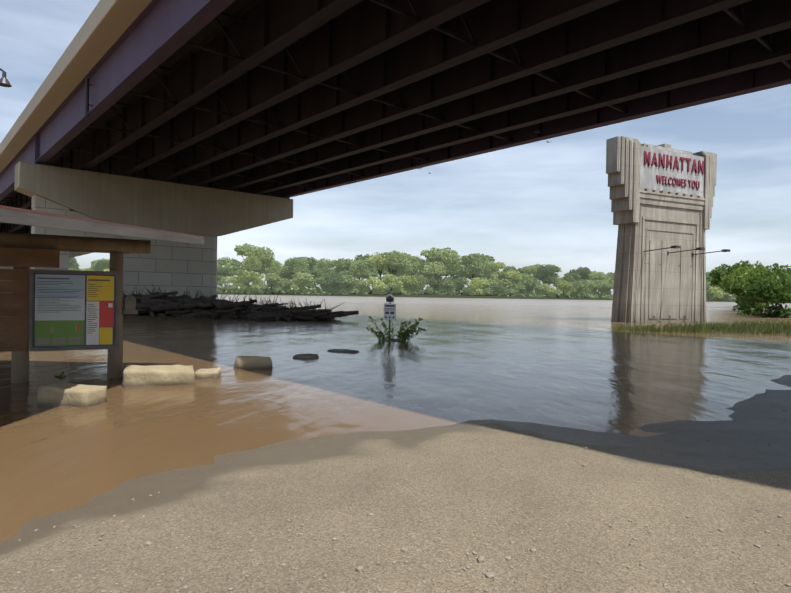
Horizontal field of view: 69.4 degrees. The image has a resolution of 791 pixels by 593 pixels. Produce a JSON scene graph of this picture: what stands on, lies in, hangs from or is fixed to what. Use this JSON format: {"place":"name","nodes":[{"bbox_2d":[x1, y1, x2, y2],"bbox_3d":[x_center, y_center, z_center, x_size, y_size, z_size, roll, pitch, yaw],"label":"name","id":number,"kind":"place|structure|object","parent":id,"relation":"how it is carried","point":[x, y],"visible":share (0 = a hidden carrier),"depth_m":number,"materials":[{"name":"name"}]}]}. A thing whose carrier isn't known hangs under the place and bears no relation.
{"place":"outdoors","nodes":[
{"label":"outdoors","id":0,"kind":"place"},
{"bbox_2d":[34,320,84,345],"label":"information panel","id":1,"kind":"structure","parent":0,"point":[65,328],"depth_m":10.94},
{"bbox_2d":[35,274,84,298],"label":"information panel","id":2,"kind":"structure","parent":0,"point":[78,281],"depth_m":10.94,"materials":[{"name":"grey"}]},
{"bbox_2d":[35,298,84,320],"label":"information panel","id":3,"kind":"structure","parent":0,"point":[56,315],"depth_m":10.93,"materials":[{"name":"white"}]},
{"bbox_2d":[384,294,395,319],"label":"alert sign plates","id":4,"kind":"object","parent":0,"point":[389,314],"visible":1,"depth_m":21.46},
{"bbox_2d":[385,296,394,318],"bbox_3d":[-0.210,0.400,21.454,0.380,0.850,0.004,1,0,-1],"label":"sign lettering","id":5,"kind":"object","parent":4,"relation":"attached to","point":[390,299],"visible":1,"depth_m":21.45},
{"bbox_2d":[0,288,790,592],"bbox_3d":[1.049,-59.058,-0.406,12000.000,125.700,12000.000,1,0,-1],"label":"ground","id":6,"kind":"structure","parent":0,"point":[264,484],"depth_m":4.28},
{"bbox_2d":[69,257,79,269],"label":"tree","id":7,"kind":"object","parent":6,"relation":"on","point":[73,263],"visible":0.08,"depth_m":291.22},
{"bbox_2d":[90,258,108,265],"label":"tree","id":8,"kind":"object","parent":6,"relation":"on","point":[96,261],"visible":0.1,"depth_m":330.69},
{"bbox_2d":[91,260,109,270],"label":"tree","id":9,"kind":"object","parent":6,"relation":"on","point":[100,265],"visible":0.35,"depth_m":279.47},
{"bbox_2d":[217,257,239,286],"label":"tree","id":10,"kind":"object","parent":6,"relation":"on","point":[220,262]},
{"bbox_2d":[224,243,274,283],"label":"tree","id":11,"kind":"object","parent":6,"relation":"on","point":[245,249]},
{"bbox_2d":[243,252,270,272],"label":"tree","id":12,"kind":"object","parent":6,"relation":"on","point":[258,257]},
{"bbox_2d":[259,259,282,282],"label":"tree","id":13,"kind":"object","parent":6,"relation":"on","point":[274,263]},
{"bbox_2d":[264,266,282,287],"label":"tree","id":14,"kind":"object","parent":6,"relation":"on","point":[275,270],"visible":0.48,"depth_m":303.43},
{"bbox_2d":[278,270,291,287],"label":"tree","id":15,"kind":"object","parent":6,"relation":"on","point":[286,275],"visible":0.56,"depth_m":305.16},
{"bbox_2d":[274,278,298,291],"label":"bank willow","id":16,"kind":"object","parent":6,"relation":"on","point":[287,281],"visible":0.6,"depth_m":287.85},
{"bbox_2d":[289,272,312,293],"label":"bank willow","id":17,"kind":"object","parent":6,"relation":"on","point":[299,278],"visible":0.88,"depth_m":290.76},
{"bbox_2d":[301,279,316,292],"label":"bank willow","id":18,"kind":"object","parent":6,"relation":"on","point":[308,284],"visible":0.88,"depth_m":292.09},
{"bbox_2d":[301,257,318,288],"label":"tree","id":19,"kind":"object","parent":6,"relation":"on","point":[312,262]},
{"bbox_2d":[309,268,324,284],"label":"tree","id":20,"kind":"object","parent":6,"relation":"on","point":[317,273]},
{"bbox_2d":[314,266,332,275],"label":"tree","id":21,"kind":"object","parent":6,"relation":"on","point":[326,270],"visible":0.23,"depth_m":320.03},
{"bbox_2d":[312,258,337,274],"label":"tree","id":22,"kind":"object","parent":6,"relation":"on","point":[321,263],"visible":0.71,"depth_m":333.11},
{"bbox_2d":[352,280,369,293],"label":"bank willow","id":23,"kind":"object","parent":6,"relation":"on","point":[361,284],"visible":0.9,"depth_m":297.33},
{"bbox_2d":[354,254,378,272],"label":"tree","id":24,"kind":"object","parent":6,"relation":"on","point":[361,257],"visible":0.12,"depth_m":346.00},
{"bbox_2d":[372,280,389,294],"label":"bank willow","id":25,"kind":"object","parent":6,"relation":"on","point":[387,286],"visible":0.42,"depth_m":298.85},
{"bbox_2d":[378,252,395,274],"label":"tree","id":26,"kind":"object","parent":6,"relation":"on","point":[384,271],"visible":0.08,"depth_m":352.78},
{"bbox_2d":[380,250,408,288],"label":"tree","id":27,"kind":"object","parent":6,"relation":"on","point":[399,260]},
{"bbox_2d":[13,410,790,592],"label":"loose gravel stones","id":28,"kind":"object","parent":6,"relation":"on","point":[480,559],"visible":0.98,"depth_m":3.63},
{"bbox_2d":[403,253,421,263],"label":"tree","id":29,"kind":"object","parent":6,"relation":"on","point":[411,258],"visible":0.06,"depth_m":361.98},
{"bbox_2d":[408,274,432,293],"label":"bank willow","id":30,"kind":"object","parent":6,"relation":"on","point":[419,287],"visible":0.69,"depth_m":303.98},
{"bbox_2d":[217,286,735,299],"bbox_3d":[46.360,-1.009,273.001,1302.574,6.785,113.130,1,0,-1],"label":"bank underbrush","id":31,"kind":"object","parent":6,"relation":"on","point":[528,292],"visible":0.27,"depth_m":307.26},
{"bbox_2d":[217,265,230,280],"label":"tree","id":32,"kind":"object","parent":31,"relation":"on","point":[220,270],"depth_m":293.06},
{"bbox_2d":[236,270,260,293],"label":"bank willow","id":33,"kind":"object","parent":31,"relation":"on","point":[249,276],"depth_m":283.41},
{"bbox_2d":[314,276,334,293],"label":"bank willow","id":34,"kind":"object","parent":31,"relation":"on","point":[323,282],"depth_m":294.15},
{"bbox_2d":[336,274,356,293],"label":"bank willow","id":35,"kind":"object","parent":31,"relation":"on","point":[350,282],"depth_m":297.53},
{"bbox_2d":[436,277,455,293],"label":"bank willow","id":36,"kind":"object","parent":31,"relation":"on","point":[448,281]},
{"bbox_2d":[486,283,508,295],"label":"bank willow","id":37,"kind":"object","parent":31,"relation":"on","point":[504,290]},
{"bbox_2d":[522,277,541,296],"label":"bank willow","id":38,"kind":"object","parent":31,"relation":"on","point":[529,283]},
{"bbox_2d":[593,280,613,298],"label":"bank willow","id":39,"kind":"object","parent":31,"relation":"on","point":[605,285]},
{"bbox_2d":[467,278,489,294],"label":"bank willow","id":40,"kind":"object","parent":6,"relation":"on","point":[475,283],"visible":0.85,"depth_m":311.15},
{"bbox_2d":[475,253,494,278],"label":"tree","id":41,"kind":"object","parent":6,"relation":"on","point":[487,258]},
{"bbox_2d":[478,277,496,294],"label":"bank willow","id":42,"kind":"object","parent":6,"relation":"on","point":[491,281],"visible":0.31,"depth_m":314.19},
{"bbox_2d":[490,278,518,294],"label":"bank willow","id":43,"kind":"object","parent":6,"relation":"on","point":[504,282],"visible":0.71,"depth_m":314.96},
{"bbox_2d":[495,271,514,283],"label":"tree","id":44,"kind":"object","parent":6,"relation":"on","point":[502,274],"visible":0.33,"depth_m":333.81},
{"bbox_2d":[504,270,521,293],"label":"tree","id":45,"kind":"object","parent":6,"relation":"on","point":[513,275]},
{"bbox_2d":[503,266,522,272],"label":"tree","id":46,"kind":"object","parent":6,"relation":"on","point":[509,268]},
{"bbox_2d":[515,273,532,283],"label":"tree","id":47,"kind":"object","parent":6,"relation":"on","point":[527,275],"visible":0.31,"depth_m":339.51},
{"bbox_2d":[519,266,537,278],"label":"tree","id":48,"kind":"object","parent":6,"relation":"on","point":[529,270],"visible":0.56,"depth_m":360.93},
{"bbox_2d":[533,284,548,296],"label":"bank willow","id":49,"kind":"object","parent":6,"relation":"on","point":[540,289],"visible":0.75,"depth_m":318.50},
{"bbox_2d":[535,283,556,296],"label":"bank willow","id":50,"kind":"object","parent":6,"relation":"on","point":[551,290],"visible":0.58,"depth_m":316.80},
{"bbox_2d":[533,264,559,283],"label":"tree","id":51,"kind":"object","parent":6,"relation":"on","point":[540,272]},
{"bbox_2d":[546,264,560,285],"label":"tree","id":52,"kind":"object","parent":6,"relation":"on","point":[554,274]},
{"bbox_2d":[553,277,563,287],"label":"bank tree","id":53,"kind":"object","parent":6,"relation":"on","point":[559,279],"visible":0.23,"depth_m":335.32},
{"bbox_2d":[563,272,581,281],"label":"tree","id":54,"kind":"object","parent":6,"relation":"on","point":[569,277],"visible":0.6,"depth_m":330.19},
{"bbox_2d":[568,287,582,297],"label":"bank willow","id":55,"kind":"object","parent":6,"relation":"on","point":[579,292],"visible":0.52,"depth_m":320.64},
{"bbox_2d":[569,267,591,279],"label":"tree","id":56,"kind":"object","parent":6,"relation":"on","point":[584,272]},
{"bbox_2d":[571,279,590,296],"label":"bank willow","id":57,"kind":"object","parent":6,"relation":"on","point":[577,284],"visible":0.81,"depth_m":319.59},
{"bbox_2d":[585,280,601,297],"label":"bank willow","id":58,"kind":"object","parent":6,"relation":"on","point":[594,285],"visible":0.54,"depth_m":321.74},
{"bbox_2d":[589,272,610,292],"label":"tree","id":59,"kind":"object","parent":6,"relation":"on","point":[598,276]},
{"bbox_2d":[606,272,614,291],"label":"tree","id":60,"kind":"object","parent":6,"relation":"on","point":[611,274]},
{"bbox_2d":[606,136,716,322],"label":"monument pier","id":61,"kind":"structure","parent":6,"relation":"on","point":[647,219],"depth_m":41.37,"materials":[{"name":"concrete"}]},
{"bbox_2d":[640,145,703,195],"bbox_3d":[20.244,-9.257,42.050,6.800,3.230,0.400,1,0,-26],"label":"monument sign panel","id":62,"kind":"object","parent":61,"relation":"attached to","point":[648,174],"visible":0.57,"depth_m":41.81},
{"bbox_2d":[644,151,703,173],"bbox_3d":[20.491,-9.808,41.896,6.300,0.980,0.100,1,0,-26],"label":"sign lettering","id":63,"kind":"object","parent":61,"relation":"attached to","point":[662,161],"visible":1,"depth_m":41.67,"materials":[{"name":"red"}]},
{"bbox_2d":[656,175,699,188],"bbox_3d":[20.826,-8.413,42.085,4.600,0.600,0.080,1,0,-26],"label":"sign lettering","id":64,"kind":"object","parent":61,"relation":"attached to","point":[678,181],"visible":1,"depth_m":41.99,"materials":[{"name":"red"}]},
{"bbox_2d":[643,246,729,320],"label":"monument floodlights","id":65,"kind":"object","parent":61,"relation":"attached to","point":[702,248],"visible":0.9,"depth_m":40.56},
{"bbox_2d":[610,319,790,335],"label":"grass","id":66,"kind":"structure","parent":6,"relation":"on","point":[766,327],"depth_m":30.00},
{"bbox_2d":[706,282,713,298],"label":"bank willow","id":67,"kind":"object","parent":6,"relation":"on","point":[709,295],"visible":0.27,"depth_m":322.77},
{"bbox_2d":[737,283,784,315],"bbox_3d":[39.703,0.687,62.063,4.634,4.487,3.772,1,0,-11],"label":"flooded shrub","id":68,"kind":"object","parent":6,"relation":"on","point":[750,311],"depth_m":61.96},
{"bbox_2d":[0,294,790,541],"bbox_3d":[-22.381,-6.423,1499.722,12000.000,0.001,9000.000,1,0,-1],"label":"river water","id":69,"kind":"structure","parent":0,"point":[577,364],"depth_m":11.49,"materials":[{"name":"liquid"}]},
{"bbox_2d":[0,68,11,86],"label":"lamp","id":70,"kind":"object","parent":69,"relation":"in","point":[4,82],"visible":1,"depth_m":16.66,"materials":[{"name":"grey metal"}]},
{"bbox_2d":[54,371,66,379],"bbox_3d":[-6.330,1.501,10.825,0.191,0.187,0.232,1,0,-1],"label":"plant","id":71,"kind":"object","parent":69,"relation":"on","point":[61,376],"visible":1,"depth_m":10.78,"materials":[{"name":"green plant"}]},
{"bbox_2d":[37,383,106,407],"bbox_3d":[-4.991,1.646,8.827,0.884,0.568,0.493,1,0,12],"label":"stone","id":72,"kind":"object","parent":69,"relation":"in","point":[72,395],"visible":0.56,"depth_m":8.65,"materials":[{"name":"stone"}]},
{"bbox_2d":[0,232,150,382],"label":"kiosk beams","id":73,"kind":"structure","parent":69,"relation":"in","point":[116,249],"depth_m":11.17,"materials":[{"name":"wood"}]},
{"bbox_2d":[0,247,59,351],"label":"wooden kiosk","id":74,"kind":"object","parent":73,"relation":"attached to","point":[13,325],"visible":1,"depth_m":10.55,"materials":[{"name":"wood"}]},
{"bbox_2d":[33,273,114,346],"bbox_3d":[-6.194,0.266,11.059,1.366,1.390,0.003,1,0,-29],"label":"kiosk print base","id":75,"kind":"object","parent":73,"relation":"attached to","point":[85,310],"visible":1,"depth_m":11.14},
{"bbox_2d":[36,337,80,344],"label":"sign pictures","id":76,"kind":"object","parent":75,"relation":"attached to","point":[55,340],"visible":1,"depth_m":10.91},
{"bbox_2d":[37,277,80,310],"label":"text lines","id":77,"kind":"object","parent":75,"relation":"attached to","point":[55,297],"visible":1,"depth_m":10.88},
{"bbox_2d":[86,301,113,344],"bbox_3d":[-5.823,0.523,11.261,0.482,0.852,0.003,1,0,-29],"label":"kiosk print","id":78,"kind":"object","parent":75,"relation":"attached to","point":[92,336],"depth_m":11.23},
{"bbox_2d":[99,327,112,344],"bbox_3d":[-5.733,0.781,11.314,0.232,0.338,0.003,1,0,-29],"label":"yellow kiosk print","id":79,"kind":"object","parent":75,"relation":"attached to","point":[105,335],"visible":1,"depth_m":11.31},
{"bbox_2d":[28,269,137,351],"bbox_3d":[-6.040,0.268,11.158,1.884,1.540,0.259,1,0,-35],"label":"sign frame","id":80,"kind":"object","parent":73,"relation":"attached to","point":[130,304],"visible":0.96,"depth_m":11.08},
{"bbox_2d":[87,279,109,329],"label":"text lines","id":81,"kind":"object","parent":73,"relation":"attached to","point":[93,304],"visible":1,"depth_m":11.19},
{"bbox_2d":[86,275,113,300],"bbox_3d":[-5.812,-0.162,11.258,0.482,0.491,0.003,1,0,-29],"label":"yellow kiosk print","id":82,"kind":"object","parent":73,"relation":"attached to","point":[105,292],"visible":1,"depth_m":11.27,"materials":[{"name":"yellow"}]},
{"bbox_2d":[0,208,203,244],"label":"roof boards","id":83,"kind":"object","parent":73,"relation":"attached to","point":[23,218],"visible":1,"depth_m":7.70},
{"bbox_2d":[0,205,202,237],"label":"roof edge","id":84,"kind":"object","parent":83,"relation":"on","point":[46,213],"visible":1,"depth_m":7.80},
{"bbox_2d":[0,194,216,298],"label":"pier stems","id":85,"kind":"object","parent":69,"relation":"in","point":[181,268],"visible":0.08,"depth_m":45.01,"materials":[{"name":"concrete"}]},
{"bbox_2d":[14,162,292,257],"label":"pier caps","id":86,"kind":"object","parent":85,"relation":"on","point":[161,205],"visible":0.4,"depth_m":44.27,"materials":[{"name":"concrete"}]},
{"bbox_2d":[33,162,289,198],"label":"bridge bearings","id":87,"kind":"object","parent":86,"relation":"on","point":[157,180],"visible":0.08,"depth_m":45.40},
{"bbox_2d":[0,0,790,200],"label":"bridge girder","id":88,"kind":"object","parent":85,"relation":"on","point":[154,35],"visible":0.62,"depth_m":27.16,"materials":[{"name":"metal"}]},
{"bbox_2d":[0,0,151,172],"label":"parapet","id":89,"kind":"structure","parent":88,"relation":"on","point":[105,26],"depth_m":28.03,"materials":[{"name":"concrete"}]},
{"bbox_2d":[85,78,92,116],"bbox_3d":[-15.355,-9.961,28.643,0.369,1.900,0.178,1,0,-41],"label":"bridge downspout","id":90,"kind":"object","parent":88,"relation":"attached to","point":[87,85],"visible":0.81,"depth_m":28.51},
{"bbox_2d":[0,0,251,204],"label":"bridge deck slab","id":91,"kind":"structure","parent":88,"relation":"on","point":[212,26],"depth_m":27.66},
{"bbox_2d":[122,364,194,386],"bbox_3d":[-4.471,1.619,10.837,1.266,0.612,0.631,1,0,-19],"label":"stone","id":92,"kind":"object","parent":69,"relation":"in","point":[153,375],"visible":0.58,"depth_m":10.59,"materials":[{"name":"stone"}]},
{"bbox_2d":[195,367,220,378],"bbox_3d":[-3.834,1.698,11.650,0.490,0.471,0.400,1,0,-1],"label":"stone","id":93,"kind":"object","parent":69,"relation":"in","point":[211,373],"visible":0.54,"depth_m":11.51,"materials":[{"name":"stone"}]},
{"bbox_2d":[220,275,239,292],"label":"bank willow","id":94,"kind":"object","parent":69,"relation":"on","point":[232,279],"depth_m":284.56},
{"bbox_2d":[123,284,358,320],"bbox_3d":[-13.262,0.442,40.586,22.601,2.868,7.623,1,0,24],"label":"driftwood pile","id":95,"kind":"object","parent":69,"relation":"on","point":[157,303],"visible":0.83,"depth_m":37.69,"materials":[{"name":"wood"}]},
{"bbox_2d":[238,276,264,292],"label":"bank willow","id":96,"kind":"object","parent":69,"relation":"on","point":[254,286],"depth_m":283.93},
{"bbox_2d":[234,356,272,368],"bbox_3d":[-3.323,1.650,13.354,0.900,0.560,0.557,1,0,-26],"label":"stone","id":97,"kind":"object","parent":69,"relation":"in","point":[251,362],"visible":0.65,"depth_m":13.11,"materials":[{"name":"stone"}]},
{"bbox_2d":[258,273,288,293],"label":"bank willow","id":98,"kind":"object","parent":69,"relation":"on","point":[274,278],"depth_m":287.19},
{"bbox_2d":[281,257,310,274],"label":"tree","id":99,"kind":"object","parent":69,"relation":"on","point":[297,264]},
{"bbox_2d":[292,354,318,357],"bbox_3d":[-2.437,1.753,15.580,0.742,0.374,0.525,1,0,-1],"label":"stone","id":100,"kind":"object","parent":69,"relation":"in","point":[306,356],"visible":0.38,"depth_m":15.41,"materials":[{"name":"stone"}]},
{"bbox_2d":[322,274,346,294],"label":"bank willow","id":101,"kind":"object","parent":69,"relation":"on","point":[336,280],"depth_m":294.06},
{"bbox_2d":[327,349,358,352],"bbox_3d":[-1.574,1.775,17.292,1.060,0.344,0.547,1,0,-1],"label":"stone","id":102,"kind":"object","parent":69,"relation":"in","point":[342,350],"visible":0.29,"depth_m":17.20,"materials":[{"name":"stone"}]},
{"bbox_2d":[329,258,358,279],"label":"tree","id":103,"kind":"object","parent":69,"relation":"on","point":[343,264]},
{"bbox_2d":[350,260,361,285],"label":"tree","id":104,"kind":"object","parent":69,"relation":"on","point":[353,265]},
{"bbox_2d":[350,260,378,279],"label":"tree","id":105,"kind":"object","parent":69,"relation":"on","point":[367,270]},
{"bbox_2d":[363,276,384,292],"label":"bank willow","id":106,"kind":"object","parent":69,"relation":"on","point":[374,281],"depth_m":298.01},
{"bbox_2d":[366,252,391,284],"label":"tree","id":107,"kind":"object","parent":69,"relation":"on","point":[378,260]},
{"bbox_2d":[382,274,403,292],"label":"bank willow","id":108,"kind":"object","parent":69,"relation":"on","point":[393,282],"depth_m":298.77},
{"bbox_2d":[367,316,425,341],"bbox_3d":[0.032,1.315,21.503,2.263,1.324,1.342,1,0,-1],"label":"shrub","id":109,"kind":"object","parent":69,"relation":"on","point":[404,333],"depth_m":21.38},
{"bbox_2d":[394,260,420,276],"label":"tree","id":110,"kind":"object","parent":69,"relation":"on","point":[409,269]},
{"bbox_2d":[398,275,418,294],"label":"bank willow","id":111,"kind":"object","parent":69,"relation":"on","point":[409,282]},
{"bbox_2d":[411,260,432,277],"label":"tree","id":112,"kind":"object","parent":69,"relation":"on","point":[420,262],"visible":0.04,"depth_m":331.15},
{"bbox_2d":[426,275,447,293],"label":"bank willow","id":113,"kind":"object","parent":69,"relation":"on","point":[432,282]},
{"bbox_2d":[413,247,462,277],"bbox_3d":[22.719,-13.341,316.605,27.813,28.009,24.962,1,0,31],"label":"tree","id":114,"kind":"object","parent":69,"relation":"on","point":[446,257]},
{"bbox_2d":[448,277,472,293],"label":"bank willow","id":115,"kind":"object","parent":69,"relation":"on","point":[460,282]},
{"bbox_2d":[457,253,484,279],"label":"tree","id":116,"kind":"object","parent":69,"relation":"on","point":[472,263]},
{"bbox_2d":[474,266,491,279],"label":"tree","id":117,"kind":"object","parent":69,"relation":"on","point":[486,270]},
{"bbox_2d":[483,260,506,288],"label":"tree","id":118,"kind":"object","parent":69,"relation":"on","point":[493,266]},
{"bbox_2d":[509,282,527,295],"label":"bank willow","id":119,"kind":"object","parent":69,"relation":"on","point":[521,287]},
{"bbox_2d":[554,280,577,296],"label":"bank willow","id":120,"kind":"object","parent":69,"relation":"on","point":[561,285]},
{"bbox_2d":[708,285,733,299],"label":"bank willow","id":121,"kind":"object","parent":69,"relation":"on","point":[718,292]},
{"bbox_2d":[706,260,771,305],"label":"flooded shrub","id":122,"kind":"object","parent":69,"relation":"in","point":[716,275],"visible":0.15,"depth_m":112.41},
{"bbox_2d":[719,264,772,311],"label":"flooded shrub","id":123,"kind":"object","parent":69,"relation":"in","point":[740,270],"visible":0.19,"depth_m":80.25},
{"bbox_2d":[726,268,790,312],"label":"flooded shrub","id":124,"kind":"object","parent":69,"relation":"on","point":[738,282],"depth_m":66.25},
{"bbox_2d":[745,276,790,317],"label":"flooded shrub","id":125,"kind":"object","parent":69,"relation":"on","point":[769,289],"depth_m":55.47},
{"bbox_2d":[759,263,790,277],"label":"tree","id":126,"kind":"object","parent":69,"relation":"in","point":[776,266],"visible":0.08,"depth_m":89.86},
{"bbox_2d":[0,0,790,233],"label":"bridge deck underside","id":127,"kind":"object","parent":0,"point":[259,96],"visible":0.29,"depth_m":24.71,"materials":[{"name":"metal"}]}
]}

